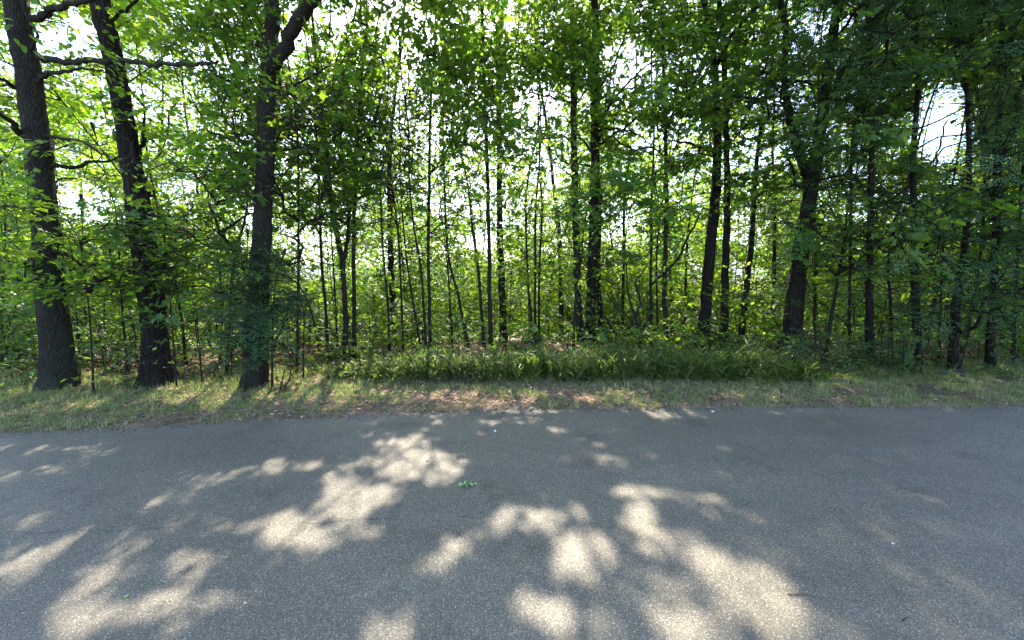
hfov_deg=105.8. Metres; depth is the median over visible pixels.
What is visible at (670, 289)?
pine tree
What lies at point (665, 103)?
maple tree
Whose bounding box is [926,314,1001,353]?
shrub
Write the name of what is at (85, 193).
young tree
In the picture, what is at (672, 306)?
shrub
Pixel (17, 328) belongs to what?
bush
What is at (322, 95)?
maple sapling
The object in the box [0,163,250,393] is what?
maple sapling
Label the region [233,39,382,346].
maple sapling
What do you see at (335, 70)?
maple tree
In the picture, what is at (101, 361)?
shrub
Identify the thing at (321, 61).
maple sapling
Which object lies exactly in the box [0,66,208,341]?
young tree
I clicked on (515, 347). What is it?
weed
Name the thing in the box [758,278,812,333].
shrub
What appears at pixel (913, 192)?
hemlock tree
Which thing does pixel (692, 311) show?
shrub
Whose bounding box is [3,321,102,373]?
shrub
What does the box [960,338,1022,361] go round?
shrub
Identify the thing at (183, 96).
young tree
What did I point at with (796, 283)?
oak tree
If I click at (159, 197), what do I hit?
young tree
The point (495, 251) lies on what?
young tree
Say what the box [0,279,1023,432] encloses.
ground
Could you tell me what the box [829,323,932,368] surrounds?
shrub
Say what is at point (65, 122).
maple sapling
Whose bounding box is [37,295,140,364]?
shrub
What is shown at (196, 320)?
shrub
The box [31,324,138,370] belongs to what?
shrub
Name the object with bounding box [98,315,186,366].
shrub
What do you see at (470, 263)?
young tree
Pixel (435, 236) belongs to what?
maple sapling
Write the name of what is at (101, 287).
young tree
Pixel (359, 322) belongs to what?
shrub
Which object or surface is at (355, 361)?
weed
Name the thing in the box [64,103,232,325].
young tree
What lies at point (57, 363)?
oak tree
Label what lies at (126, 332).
bush
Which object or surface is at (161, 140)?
beech sapling
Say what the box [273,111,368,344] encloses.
young tree
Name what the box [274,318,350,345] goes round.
shrub
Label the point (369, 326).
shrub
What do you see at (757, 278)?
bush
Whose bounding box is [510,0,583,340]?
pine tree
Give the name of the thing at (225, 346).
shrub
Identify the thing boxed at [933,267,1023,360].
shrub
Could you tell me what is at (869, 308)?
hemlock tree
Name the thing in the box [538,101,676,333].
young tree
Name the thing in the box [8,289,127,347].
bush
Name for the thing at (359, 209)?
pine tree
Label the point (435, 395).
fallen leaves
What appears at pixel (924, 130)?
young tree
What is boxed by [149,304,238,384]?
shrub
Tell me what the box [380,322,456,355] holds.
shrub
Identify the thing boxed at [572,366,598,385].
weed
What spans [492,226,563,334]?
young tree
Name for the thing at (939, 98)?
young tree
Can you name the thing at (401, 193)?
maple sapling
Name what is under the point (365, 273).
bush
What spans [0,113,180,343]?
young tree
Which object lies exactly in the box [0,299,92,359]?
shrub
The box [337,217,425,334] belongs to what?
young tree
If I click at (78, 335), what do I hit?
shrub
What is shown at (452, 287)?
young tree
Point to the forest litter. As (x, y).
(465, 350)
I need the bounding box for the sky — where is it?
[0,0,1023,270]
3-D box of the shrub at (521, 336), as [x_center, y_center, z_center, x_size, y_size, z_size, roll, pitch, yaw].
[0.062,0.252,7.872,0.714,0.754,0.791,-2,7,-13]
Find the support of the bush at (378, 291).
on the ground at (158, 422)
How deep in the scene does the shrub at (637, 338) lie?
7.37 m
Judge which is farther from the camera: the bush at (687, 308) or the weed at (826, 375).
the bush at (687, 308)
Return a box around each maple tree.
[95,0,465,360]
[163,0,354,389]
[173,0,501,356]
[327,0,626,345]
[543,0,814,345]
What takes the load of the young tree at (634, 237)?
on the ground at (158, 422)
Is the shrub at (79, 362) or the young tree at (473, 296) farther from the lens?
the young tree at (473, 296)
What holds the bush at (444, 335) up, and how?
on the ground at (158, 422)
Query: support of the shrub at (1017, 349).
on the ground at (158, 422)
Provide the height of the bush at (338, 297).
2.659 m
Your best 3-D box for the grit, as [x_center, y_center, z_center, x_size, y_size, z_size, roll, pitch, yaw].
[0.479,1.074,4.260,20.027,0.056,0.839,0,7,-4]
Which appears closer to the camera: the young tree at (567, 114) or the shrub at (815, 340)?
the shrub at (815, 340)
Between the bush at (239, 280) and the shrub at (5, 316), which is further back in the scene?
the bush at (239, 280)
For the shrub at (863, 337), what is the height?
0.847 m
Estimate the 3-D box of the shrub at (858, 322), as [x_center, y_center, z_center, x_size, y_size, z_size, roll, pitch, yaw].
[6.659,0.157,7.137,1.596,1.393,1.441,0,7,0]
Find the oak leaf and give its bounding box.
[454,480,476,486]
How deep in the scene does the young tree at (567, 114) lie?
9.86 m
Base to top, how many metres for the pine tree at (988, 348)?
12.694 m
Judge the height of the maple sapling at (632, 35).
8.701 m
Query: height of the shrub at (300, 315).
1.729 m
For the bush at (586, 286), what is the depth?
13.07 m
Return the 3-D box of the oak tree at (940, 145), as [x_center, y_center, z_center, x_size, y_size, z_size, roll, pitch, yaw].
[10.271,-5.534,8.958,4.885,12.344,5.094,0,7,0]
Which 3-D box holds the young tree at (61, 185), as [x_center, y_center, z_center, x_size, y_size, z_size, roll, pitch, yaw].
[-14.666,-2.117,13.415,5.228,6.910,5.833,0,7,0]
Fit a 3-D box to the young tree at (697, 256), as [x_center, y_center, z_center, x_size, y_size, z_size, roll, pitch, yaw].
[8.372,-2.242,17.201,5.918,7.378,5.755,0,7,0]
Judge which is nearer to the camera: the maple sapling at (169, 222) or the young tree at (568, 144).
the maple sapling at (169, 222)
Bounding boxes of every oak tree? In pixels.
[0,0,242,388]
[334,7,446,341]
[477,0,699,335]
[513,0,887,348]
[581,0,837,336]
[642,0,914,343]
[646,0,1023,360]
[839,7,1016,340]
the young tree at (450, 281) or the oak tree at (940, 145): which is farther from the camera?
the young tree at (450, 281)
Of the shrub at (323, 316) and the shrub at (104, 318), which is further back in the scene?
the shrub at (323, 316)
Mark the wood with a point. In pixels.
(492, 295)
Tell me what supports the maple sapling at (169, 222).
on the ground at (158, 422)
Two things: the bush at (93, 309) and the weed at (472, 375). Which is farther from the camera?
the bush at (93, 309)
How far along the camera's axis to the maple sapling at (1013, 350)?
5.97 m
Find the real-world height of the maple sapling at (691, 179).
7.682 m
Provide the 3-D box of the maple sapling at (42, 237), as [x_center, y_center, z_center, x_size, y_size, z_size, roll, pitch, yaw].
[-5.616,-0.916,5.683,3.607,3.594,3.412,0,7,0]
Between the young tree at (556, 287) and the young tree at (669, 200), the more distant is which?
the young tree at (669, 200)
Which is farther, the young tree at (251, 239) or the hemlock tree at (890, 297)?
the young tree at (251, 239)
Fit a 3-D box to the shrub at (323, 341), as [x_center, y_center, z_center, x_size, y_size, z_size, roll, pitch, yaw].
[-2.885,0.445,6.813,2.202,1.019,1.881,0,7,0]
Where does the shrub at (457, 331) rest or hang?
on the ground at (158, 422)
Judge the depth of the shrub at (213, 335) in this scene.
6.38 m
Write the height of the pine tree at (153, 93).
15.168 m
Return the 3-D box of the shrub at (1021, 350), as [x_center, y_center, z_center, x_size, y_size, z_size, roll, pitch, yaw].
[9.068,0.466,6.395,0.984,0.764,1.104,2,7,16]
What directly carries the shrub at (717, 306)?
on the ground at (158, 422)
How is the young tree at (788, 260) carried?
on the ground at (158, 422)
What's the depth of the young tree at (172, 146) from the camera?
14.83 m
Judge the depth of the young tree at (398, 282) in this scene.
8.71 m
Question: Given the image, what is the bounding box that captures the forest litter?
[0,339,1023,393]
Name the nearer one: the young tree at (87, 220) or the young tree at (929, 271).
the young tree at (929, 271)
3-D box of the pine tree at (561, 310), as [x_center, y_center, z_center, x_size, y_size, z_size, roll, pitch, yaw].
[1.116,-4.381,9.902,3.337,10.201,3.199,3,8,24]
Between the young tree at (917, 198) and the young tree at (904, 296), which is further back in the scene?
the young tree at (917, 198)
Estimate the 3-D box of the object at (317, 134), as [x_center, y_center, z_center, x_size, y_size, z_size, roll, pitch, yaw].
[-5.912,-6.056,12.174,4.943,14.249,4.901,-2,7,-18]
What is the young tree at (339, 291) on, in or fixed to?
on the ground at (158, 422)
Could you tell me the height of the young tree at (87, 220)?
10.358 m
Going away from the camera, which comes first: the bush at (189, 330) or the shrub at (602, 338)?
the shrub at (602, 338)
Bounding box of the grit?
[0,402,1023,438]
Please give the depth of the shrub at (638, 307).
7.68 m
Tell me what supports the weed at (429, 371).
on the ground at (158, 422)
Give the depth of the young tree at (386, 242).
19.32 m
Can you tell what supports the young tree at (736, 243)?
on the ground at (158, 422)
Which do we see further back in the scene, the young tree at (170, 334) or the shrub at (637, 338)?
the young tree at (170, 334)
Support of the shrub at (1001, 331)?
on the ground at (158, 422)
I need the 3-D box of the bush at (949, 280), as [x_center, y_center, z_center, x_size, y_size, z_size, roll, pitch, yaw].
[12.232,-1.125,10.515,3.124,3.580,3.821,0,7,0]
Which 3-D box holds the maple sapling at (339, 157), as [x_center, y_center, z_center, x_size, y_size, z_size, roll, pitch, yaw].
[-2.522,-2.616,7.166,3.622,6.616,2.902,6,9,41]
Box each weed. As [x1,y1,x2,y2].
[329,347,370,375]
[413,356,445,383]
[421,355,470,386]
[455,364,485,386]
[499,345,533,373]
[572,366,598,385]
[689,340,756,380]
[784,336,829,380]
[813,350,872,370]
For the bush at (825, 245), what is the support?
on the ground at (158, 422)
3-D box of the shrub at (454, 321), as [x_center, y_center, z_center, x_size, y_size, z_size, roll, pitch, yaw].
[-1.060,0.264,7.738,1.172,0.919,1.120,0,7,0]
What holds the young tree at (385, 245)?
on the ground at (158, 422)
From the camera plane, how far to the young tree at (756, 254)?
11.02 m
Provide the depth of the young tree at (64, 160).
14.38 m
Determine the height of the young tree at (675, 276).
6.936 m
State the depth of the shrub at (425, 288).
8.63 m
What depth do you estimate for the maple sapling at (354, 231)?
7.05 m
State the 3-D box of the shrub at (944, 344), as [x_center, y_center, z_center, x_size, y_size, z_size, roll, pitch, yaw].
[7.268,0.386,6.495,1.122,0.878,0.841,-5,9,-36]
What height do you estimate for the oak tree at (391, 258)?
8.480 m
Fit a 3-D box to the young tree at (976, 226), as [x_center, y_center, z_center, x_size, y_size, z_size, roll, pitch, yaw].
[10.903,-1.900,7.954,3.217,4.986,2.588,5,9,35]
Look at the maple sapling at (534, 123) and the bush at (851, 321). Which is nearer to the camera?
the maple sapling at (534, 123)
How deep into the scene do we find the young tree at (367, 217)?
15.97 m
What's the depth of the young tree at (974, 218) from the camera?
8.26 m
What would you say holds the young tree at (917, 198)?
on the ground at (158, 422)
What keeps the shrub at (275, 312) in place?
on the ground at (158, 422)
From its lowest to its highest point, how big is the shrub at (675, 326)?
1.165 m
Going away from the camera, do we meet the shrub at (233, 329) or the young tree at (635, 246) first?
the shrub at (233, 329)
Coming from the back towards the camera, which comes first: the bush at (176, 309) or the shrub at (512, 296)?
the bush at (176, 309)
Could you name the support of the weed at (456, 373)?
on the ground at (158, 422)
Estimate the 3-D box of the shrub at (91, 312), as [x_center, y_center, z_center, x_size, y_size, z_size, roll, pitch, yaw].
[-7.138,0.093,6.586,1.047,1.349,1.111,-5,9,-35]
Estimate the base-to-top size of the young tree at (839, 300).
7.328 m
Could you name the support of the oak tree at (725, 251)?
on the ground at (158, 422)
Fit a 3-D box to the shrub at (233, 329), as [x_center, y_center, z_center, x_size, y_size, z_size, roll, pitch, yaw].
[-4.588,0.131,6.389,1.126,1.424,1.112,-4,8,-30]
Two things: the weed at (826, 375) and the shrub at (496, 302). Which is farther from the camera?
the shrub at (496, 302)
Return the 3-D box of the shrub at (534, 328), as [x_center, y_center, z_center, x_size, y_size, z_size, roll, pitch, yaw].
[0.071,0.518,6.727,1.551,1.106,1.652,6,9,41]
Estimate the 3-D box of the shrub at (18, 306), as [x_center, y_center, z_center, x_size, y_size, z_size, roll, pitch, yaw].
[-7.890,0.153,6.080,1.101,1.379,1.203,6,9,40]
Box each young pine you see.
[199,246,319,397]
[229,285,358,378]
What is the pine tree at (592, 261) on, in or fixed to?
on the ground at (158, 422)
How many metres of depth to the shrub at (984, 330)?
7.43 m
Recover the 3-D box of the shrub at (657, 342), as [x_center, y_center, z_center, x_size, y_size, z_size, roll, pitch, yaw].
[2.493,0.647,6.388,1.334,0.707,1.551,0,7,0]
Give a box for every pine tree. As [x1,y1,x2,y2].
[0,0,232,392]
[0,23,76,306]
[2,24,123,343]
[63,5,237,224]
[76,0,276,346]
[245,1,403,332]
[342,0,437,337]
[400,1,550,341]
[495,0,608,339]
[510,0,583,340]
[529,0,678,341]
[582,18,751,331]
[775,2,948,225]
[813,0,1023,370]
[813,34,978,329]
[864,2,1023,356]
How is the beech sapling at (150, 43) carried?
on the ground at (158, 422)
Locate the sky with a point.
(46, 35)
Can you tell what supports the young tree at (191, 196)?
on the ground at (158, 422)
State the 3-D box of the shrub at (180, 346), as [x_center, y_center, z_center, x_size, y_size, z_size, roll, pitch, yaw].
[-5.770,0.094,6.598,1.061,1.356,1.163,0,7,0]
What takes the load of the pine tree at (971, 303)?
on the ground at (158, 422)
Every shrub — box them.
[0,289,37,366]
[0,291,37,357]
[0,299,37,352]
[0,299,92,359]
[0,306,37,385]
[0,324,114,380]
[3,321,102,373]
[11,291,109,367]
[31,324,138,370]
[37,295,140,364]
[60,312,197,386]
[69,288,135,356]
[70,317,171,382]
[79,311,140,364]
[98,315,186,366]
[119,303,205,364]
[130,295,209,361]
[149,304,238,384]
[155,312,234,384]
[181,302,275,381]
[185,292,243,361]
[189,291,270,359]
[198,297,307,385]
[209,318,282,367]
[229,315,354,370]
[269,282,337,345]
[269,314,315,347]
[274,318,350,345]
[282,313,414,371]
[288,274,379,346]
[299,309,399,368]
[328,300,394,343]
[331,277,414,343]
[349,312,406,356]
[356,310,450,352]
[373,283,460,346]
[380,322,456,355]
[395,307,441,341]
[397,296,473,341]
[415,257,504,343]
[416,314,480,351]
[431,313,487,351]
[458,288,516,342]
[475,320,552,358]
[476,279,516,336]
[493,318,554,349]
[496,317,532,343]
[500,285,557,344]
[510,340,596,357]
[511,308,582,345]
[540,292,597,340]
[541,262,634,346]
[554,322,642,361]
[578,192,697,347]
[592,318,688,354]
[596,273,648,338]
[600,318,638,343]
[607,305,675,338]
[626,284,691,343]
[626,332,703,360]
[632,318,731,354]
[643,294,719,329]
[659,310,755,353]
[672,262,783,348]
[672,321,745,348]
[675,332,767,356]
[681,278,787,340]
[704,328,774,351]
[729,315,837,355]
[730,270,786,335]
[733,328,836,366]
[746,313,826,342]
[748,258,843,336]
[757,328,877,366]
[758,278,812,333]
[763,316,875,370]
[773,330,863,381]
[804,312,863,345]
[814,303,909,365]
[821,292,932,354]
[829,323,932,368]
[831,340,899,371]
[845,295,924,342]
[852,321,940,360]
[863,323,936,376]
[873,308,962,348]
[885,310,981,346]
[885,332,962,370]
[909,318,983,358]
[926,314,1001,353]
[927,319,1023,379]
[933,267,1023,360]
[942,313,1023,364]
[943,321,1023,365]
[960,316,1022,353]
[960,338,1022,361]
[962,310,1023,354]
[997,323,1023,365]
[998,336,1023,346]
[1004,325,1023,357]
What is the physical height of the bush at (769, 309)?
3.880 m
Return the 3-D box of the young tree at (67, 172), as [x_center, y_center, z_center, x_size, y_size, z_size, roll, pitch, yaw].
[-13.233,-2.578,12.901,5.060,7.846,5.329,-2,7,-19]
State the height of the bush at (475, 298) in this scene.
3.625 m
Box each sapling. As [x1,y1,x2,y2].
[0,0,164,341]
[0,0,286,364]
[0,121,242,373]
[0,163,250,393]
[56,199,245,387]
[59,0,375,375]
[63,51,305,361]
[89,0,420,373]
[143,139,319,351]
[147,0,426,356]
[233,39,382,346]
[276,0,524,352]
[282,69,462,352]
[283,0,486,352]
[283,0,571,351]
[312,5,491,347]
[326,0,547,345]
[357,0,563,346]
[365,52,508,345]
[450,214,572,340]
[460,0,628,342]
[463,0,612,342]
[470,0,630,343]
[499,143,716,346]
[529,0,710,334]
[545,0,798,343]
[603,0,766,328]
[623,0,803,322]
[691,0,865,340]
[719,0,938,351]
[734,39,1018,363]
[874,2,1023,365]
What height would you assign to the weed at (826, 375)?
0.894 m
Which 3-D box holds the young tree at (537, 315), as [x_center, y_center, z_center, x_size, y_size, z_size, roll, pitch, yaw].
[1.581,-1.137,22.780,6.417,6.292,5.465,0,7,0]
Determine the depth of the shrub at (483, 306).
9.11 m
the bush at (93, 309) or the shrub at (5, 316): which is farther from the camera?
the bush at (93, 309)
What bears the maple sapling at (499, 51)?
on the ground at (158, 422)
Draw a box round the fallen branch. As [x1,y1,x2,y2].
[858,358,905,370]
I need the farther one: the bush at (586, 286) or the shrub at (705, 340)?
the bush at (586, 286)
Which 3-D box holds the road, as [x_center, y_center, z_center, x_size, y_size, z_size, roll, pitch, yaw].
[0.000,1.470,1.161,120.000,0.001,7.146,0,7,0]
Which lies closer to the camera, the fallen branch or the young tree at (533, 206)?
the fallen branch
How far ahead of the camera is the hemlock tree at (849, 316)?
5.87 m
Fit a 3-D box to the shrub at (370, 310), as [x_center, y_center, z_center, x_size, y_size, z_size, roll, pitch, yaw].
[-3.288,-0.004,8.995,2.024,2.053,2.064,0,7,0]
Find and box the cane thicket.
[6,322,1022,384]
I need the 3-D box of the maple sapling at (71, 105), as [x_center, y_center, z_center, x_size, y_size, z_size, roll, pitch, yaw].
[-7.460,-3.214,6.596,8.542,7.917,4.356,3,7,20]
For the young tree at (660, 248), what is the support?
on the ground at (158, 422)
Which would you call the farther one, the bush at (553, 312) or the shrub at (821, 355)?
the bush at (553, 312)
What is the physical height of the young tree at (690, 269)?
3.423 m
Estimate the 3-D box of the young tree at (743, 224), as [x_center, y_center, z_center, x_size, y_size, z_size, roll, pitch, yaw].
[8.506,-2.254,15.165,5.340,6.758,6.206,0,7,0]
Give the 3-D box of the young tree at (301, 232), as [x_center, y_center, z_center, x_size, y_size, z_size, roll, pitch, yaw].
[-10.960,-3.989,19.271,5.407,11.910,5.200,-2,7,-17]
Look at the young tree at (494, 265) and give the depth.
12.56 m
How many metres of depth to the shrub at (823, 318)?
8.23 m
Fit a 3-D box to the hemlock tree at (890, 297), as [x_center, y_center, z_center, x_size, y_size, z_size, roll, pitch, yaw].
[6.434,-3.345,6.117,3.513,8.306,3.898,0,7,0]
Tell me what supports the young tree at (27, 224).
on the ground at (158, 422)
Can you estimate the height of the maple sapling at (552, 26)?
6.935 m
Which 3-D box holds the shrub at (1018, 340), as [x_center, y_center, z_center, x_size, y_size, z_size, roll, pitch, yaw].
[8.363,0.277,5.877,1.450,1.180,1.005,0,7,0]
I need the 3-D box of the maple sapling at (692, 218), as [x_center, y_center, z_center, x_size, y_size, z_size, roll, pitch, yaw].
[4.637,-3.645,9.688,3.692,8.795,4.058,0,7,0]
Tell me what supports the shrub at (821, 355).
on the ground at (158, 422)
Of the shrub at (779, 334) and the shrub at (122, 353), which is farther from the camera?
the shrub at (779, 334)
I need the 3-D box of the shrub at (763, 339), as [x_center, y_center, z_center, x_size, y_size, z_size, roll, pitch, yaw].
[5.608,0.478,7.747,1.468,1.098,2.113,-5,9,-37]
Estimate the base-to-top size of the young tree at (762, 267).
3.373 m
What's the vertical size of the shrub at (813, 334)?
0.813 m
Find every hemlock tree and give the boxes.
[707,0,1023,366]
[741,0,1023,353]
[755,0,1023,368]
[759,0,1023,358]
[794,0,1023,370]
[819,0,1023,358]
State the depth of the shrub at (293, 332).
8.30 m
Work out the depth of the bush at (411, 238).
11.82 m
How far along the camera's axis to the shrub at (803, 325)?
8.50 m
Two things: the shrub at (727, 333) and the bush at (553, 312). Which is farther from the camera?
the bush at (553, 312)
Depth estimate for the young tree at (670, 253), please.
22.06 m
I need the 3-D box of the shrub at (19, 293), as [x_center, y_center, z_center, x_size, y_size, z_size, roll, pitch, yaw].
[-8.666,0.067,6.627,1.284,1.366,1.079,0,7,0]
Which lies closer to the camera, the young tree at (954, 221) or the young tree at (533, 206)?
the young tree at (954, 221)
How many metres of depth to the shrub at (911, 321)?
7.29 m
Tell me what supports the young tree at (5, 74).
on the ground at (158, 422)
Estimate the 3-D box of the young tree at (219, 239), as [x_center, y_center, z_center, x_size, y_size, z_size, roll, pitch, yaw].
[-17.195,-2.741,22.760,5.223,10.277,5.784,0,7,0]
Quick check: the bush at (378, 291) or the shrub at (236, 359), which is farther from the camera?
the bush at (378, 291)
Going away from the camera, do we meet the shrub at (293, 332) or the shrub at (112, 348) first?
the shrub at (112, 348)
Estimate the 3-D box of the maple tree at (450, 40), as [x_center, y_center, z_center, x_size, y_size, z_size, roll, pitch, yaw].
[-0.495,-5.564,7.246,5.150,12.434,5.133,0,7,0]
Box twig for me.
[788,593,856,600]
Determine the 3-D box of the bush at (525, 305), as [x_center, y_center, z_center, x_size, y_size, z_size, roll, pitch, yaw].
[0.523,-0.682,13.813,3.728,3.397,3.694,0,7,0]
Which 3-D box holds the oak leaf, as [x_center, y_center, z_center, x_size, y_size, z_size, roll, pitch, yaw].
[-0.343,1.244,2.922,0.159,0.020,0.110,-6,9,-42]
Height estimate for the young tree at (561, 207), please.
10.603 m
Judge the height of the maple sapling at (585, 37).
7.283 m
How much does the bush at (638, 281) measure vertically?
4.128 m
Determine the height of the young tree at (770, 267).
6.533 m
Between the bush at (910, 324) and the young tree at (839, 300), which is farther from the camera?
the young tree at (839, 300)
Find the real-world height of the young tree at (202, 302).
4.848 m
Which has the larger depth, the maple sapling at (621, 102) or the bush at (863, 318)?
the bush at (863, 318)
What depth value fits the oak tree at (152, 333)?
4.89 m
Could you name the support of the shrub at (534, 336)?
on the ground at (158, 422)
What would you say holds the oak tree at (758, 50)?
on the ground at (158, 422)
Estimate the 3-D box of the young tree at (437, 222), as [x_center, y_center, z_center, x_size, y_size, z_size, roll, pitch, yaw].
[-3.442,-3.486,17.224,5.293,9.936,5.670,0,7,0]
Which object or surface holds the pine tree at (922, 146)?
on the ground at (158, 422)
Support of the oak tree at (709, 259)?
on the ground at (158, 422)
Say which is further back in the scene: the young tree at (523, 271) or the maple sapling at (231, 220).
the young tree at (523, 271)
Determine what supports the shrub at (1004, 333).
on the ground at (158, 422)
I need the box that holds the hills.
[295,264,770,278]
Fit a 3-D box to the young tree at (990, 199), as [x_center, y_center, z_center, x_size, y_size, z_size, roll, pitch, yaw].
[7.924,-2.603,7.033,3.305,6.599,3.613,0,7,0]
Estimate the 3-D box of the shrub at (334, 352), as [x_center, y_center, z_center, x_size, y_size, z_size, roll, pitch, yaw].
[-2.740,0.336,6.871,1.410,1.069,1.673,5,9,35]
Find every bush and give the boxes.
[0,269,37,349]
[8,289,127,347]
[11,226,139,343]
[83,294,179,348]
[100,218,241,348]
[133,284,217,347]
[174,266,235,347]
[187,211,309,341]
[222,231,293,334]
[272,260,385,344]
[279,234,413,343]
[341,204,444,342]
[351,268,414,341]
[375,265,446,340]
[406,240,498,341]
[437,272,513,339]
[492,253,572,341]
[509,222,654,333]
[520,275,584,339]
[540,238,646,337]
[549,174,674,335]
[573,178,713,340]
[634,269,737,337]
[667,154,828,335]
[676,228,771,339]
[678,198,837,339]
[740,236,858,338]
[750,261,824,338]
[779,208,921,339]
[806,285,902,340]
[833,254,927,337]
[860,284,950,337]
[863,270,986,338]
[877,215,1023,338]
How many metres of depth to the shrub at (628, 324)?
8.65 m
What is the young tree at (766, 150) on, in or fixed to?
on the ground at (158, 422)
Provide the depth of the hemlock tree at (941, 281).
6.20 m
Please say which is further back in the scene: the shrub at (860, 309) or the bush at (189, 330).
the bush at (189, 330)
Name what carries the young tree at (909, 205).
on the ground at (158, 422)
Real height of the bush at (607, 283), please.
3.705 m
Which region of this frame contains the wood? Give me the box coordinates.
[26,216,1021,348]
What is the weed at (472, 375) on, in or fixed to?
on the ground at (158, 422)
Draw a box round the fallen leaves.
[0,346,1023,434]
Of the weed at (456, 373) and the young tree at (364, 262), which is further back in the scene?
the young tree at (364, 262)
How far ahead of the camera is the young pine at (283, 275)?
4.84 m
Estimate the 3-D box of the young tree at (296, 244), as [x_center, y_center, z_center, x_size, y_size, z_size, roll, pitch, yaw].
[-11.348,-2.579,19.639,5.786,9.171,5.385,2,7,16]
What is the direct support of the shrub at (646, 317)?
on the ground at (158, 422)
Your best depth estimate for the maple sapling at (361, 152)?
6.28 m
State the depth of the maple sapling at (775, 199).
6.34 m
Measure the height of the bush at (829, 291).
4.279 m
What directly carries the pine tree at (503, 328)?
on the ground at (158, 422)
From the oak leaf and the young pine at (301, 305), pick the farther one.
the young pine at (301, 305)
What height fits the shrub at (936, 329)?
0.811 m
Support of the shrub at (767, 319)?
on the ground at (158, 422)
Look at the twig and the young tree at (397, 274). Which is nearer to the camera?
the twig
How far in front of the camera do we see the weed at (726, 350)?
5.91 m
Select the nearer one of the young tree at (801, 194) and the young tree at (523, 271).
the young tree at (801, 194)
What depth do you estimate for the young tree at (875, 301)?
11.75 m
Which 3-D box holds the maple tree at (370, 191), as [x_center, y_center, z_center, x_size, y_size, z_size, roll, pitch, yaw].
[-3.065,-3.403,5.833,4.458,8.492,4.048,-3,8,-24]
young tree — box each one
[0,41,118,341]
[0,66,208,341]
[0,69,55,325]
[0,73,90,323]
[0,94,112,343]
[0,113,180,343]
[0,162,101,329]
[0,187,78,345]
[1,119,207,344]
[2,158,167,343]
[3,218,98,322]
[3,223,137,342]
[6,98,202,345]
[59,182,120,348]
[61,186,248,316]
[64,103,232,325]
[65,0,272,344]
[74,210,226,337]
[77,122,239,345]
[97,56,249,337]
[101,253,199,346]
[121,95,276,338]
[152,122,296,347]
[162,113,305,329]
[186,190,275,344]
[190,159,312,339]
[200,7,400,325]
[213,54,365,321]
[224,178,338,308]
[234,124,333,339]
[248,231,338,341]
[272,123,371,344]
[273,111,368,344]
[277,210,396,343]
[282,149,404,342]
[312,104,442,325]
[326,49,462,336]
[336,144,444,338]
[336,148,469,338]
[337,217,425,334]
[338,235,407,341]
[356,199,435,334]
[357,205,459,339]
[362,73,495,343]
[371,116,494,334]
[381,62,549,341]
[387,209,514,339]
[409,46,562,331]
[421,107,580,337]
[431,69,554,340]
[463,106,584,327]
[468,194,617,339]
[485,258,557,337]
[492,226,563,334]
[510,132,619,323]
[515,106,630,332]
[519,59,628,339]
[519,102,659,329]
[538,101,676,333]
[545,70,678,323]
[554,124,672,321]
[564,148,675,325]
[596,215,719,322]
[602,209,694,335]
[619,118,721,328]
[627,196,702,321]
[628,208,723,328]
[628,220,742,321]
[637,10,797,322]
[639,179,763,329]
[642,1,851,324]
[660,175,837,328]
[672,152,777,328]
[676,97,866,339]
[683,228,789,326]
[717,104,845,323]
[732,184,877,316]
[733,186,831,338]
[735,53,885,336]
[740,145,886,333]
[770,78,985,339]
[777,20,1023,348]
[805,221,888,337]
[807,112,992,336]
[822,39,1020,338]
[838,93,1017,340]
[841,5,1023,345]
[851,121,1023,333]
[858,59,1023,326]
[874,26,1023,336]
[897,28,1021,338]
[921,64,1021,318]
[925,81,1023,337]
[928,155,1023,324]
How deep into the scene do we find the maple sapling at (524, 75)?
6.79 m
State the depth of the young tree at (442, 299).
10.61 m
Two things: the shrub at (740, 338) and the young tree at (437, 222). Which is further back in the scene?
the young tree at (437, 222)
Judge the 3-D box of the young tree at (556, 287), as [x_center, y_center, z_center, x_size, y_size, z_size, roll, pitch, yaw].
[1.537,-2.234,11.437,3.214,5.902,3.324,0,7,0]
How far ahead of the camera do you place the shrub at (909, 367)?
5.78 m
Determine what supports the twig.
on the road
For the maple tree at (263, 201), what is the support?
on the ground at (158, 422)
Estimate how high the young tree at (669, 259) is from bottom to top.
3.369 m
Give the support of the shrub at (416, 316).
on the ground at (158, 422)
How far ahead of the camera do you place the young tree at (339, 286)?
8.52 m
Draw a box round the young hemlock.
[189,228,294,390]
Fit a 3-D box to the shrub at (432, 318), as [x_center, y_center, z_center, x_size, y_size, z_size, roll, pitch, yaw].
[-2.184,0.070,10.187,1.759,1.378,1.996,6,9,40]
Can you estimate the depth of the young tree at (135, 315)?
15.34 m
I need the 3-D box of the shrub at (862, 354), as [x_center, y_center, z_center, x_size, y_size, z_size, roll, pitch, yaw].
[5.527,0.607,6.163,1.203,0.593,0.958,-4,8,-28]
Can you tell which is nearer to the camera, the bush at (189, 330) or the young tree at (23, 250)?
the young tree at (23, 250)
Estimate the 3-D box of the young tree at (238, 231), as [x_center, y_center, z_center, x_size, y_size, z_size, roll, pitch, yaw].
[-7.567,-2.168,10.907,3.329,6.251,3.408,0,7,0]
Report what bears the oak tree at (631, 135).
on the ground at (158, 422)
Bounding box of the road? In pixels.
[0,406,1023,639]
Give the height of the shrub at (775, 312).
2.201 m
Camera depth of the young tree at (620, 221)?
16.74 m
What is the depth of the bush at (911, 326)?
12.41 m
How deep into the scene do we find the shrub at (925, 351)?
6.13 m
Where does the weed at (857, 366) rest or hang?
on the ground at (158, 422)
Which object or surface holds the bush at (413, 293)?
on the ground at (158, 422)

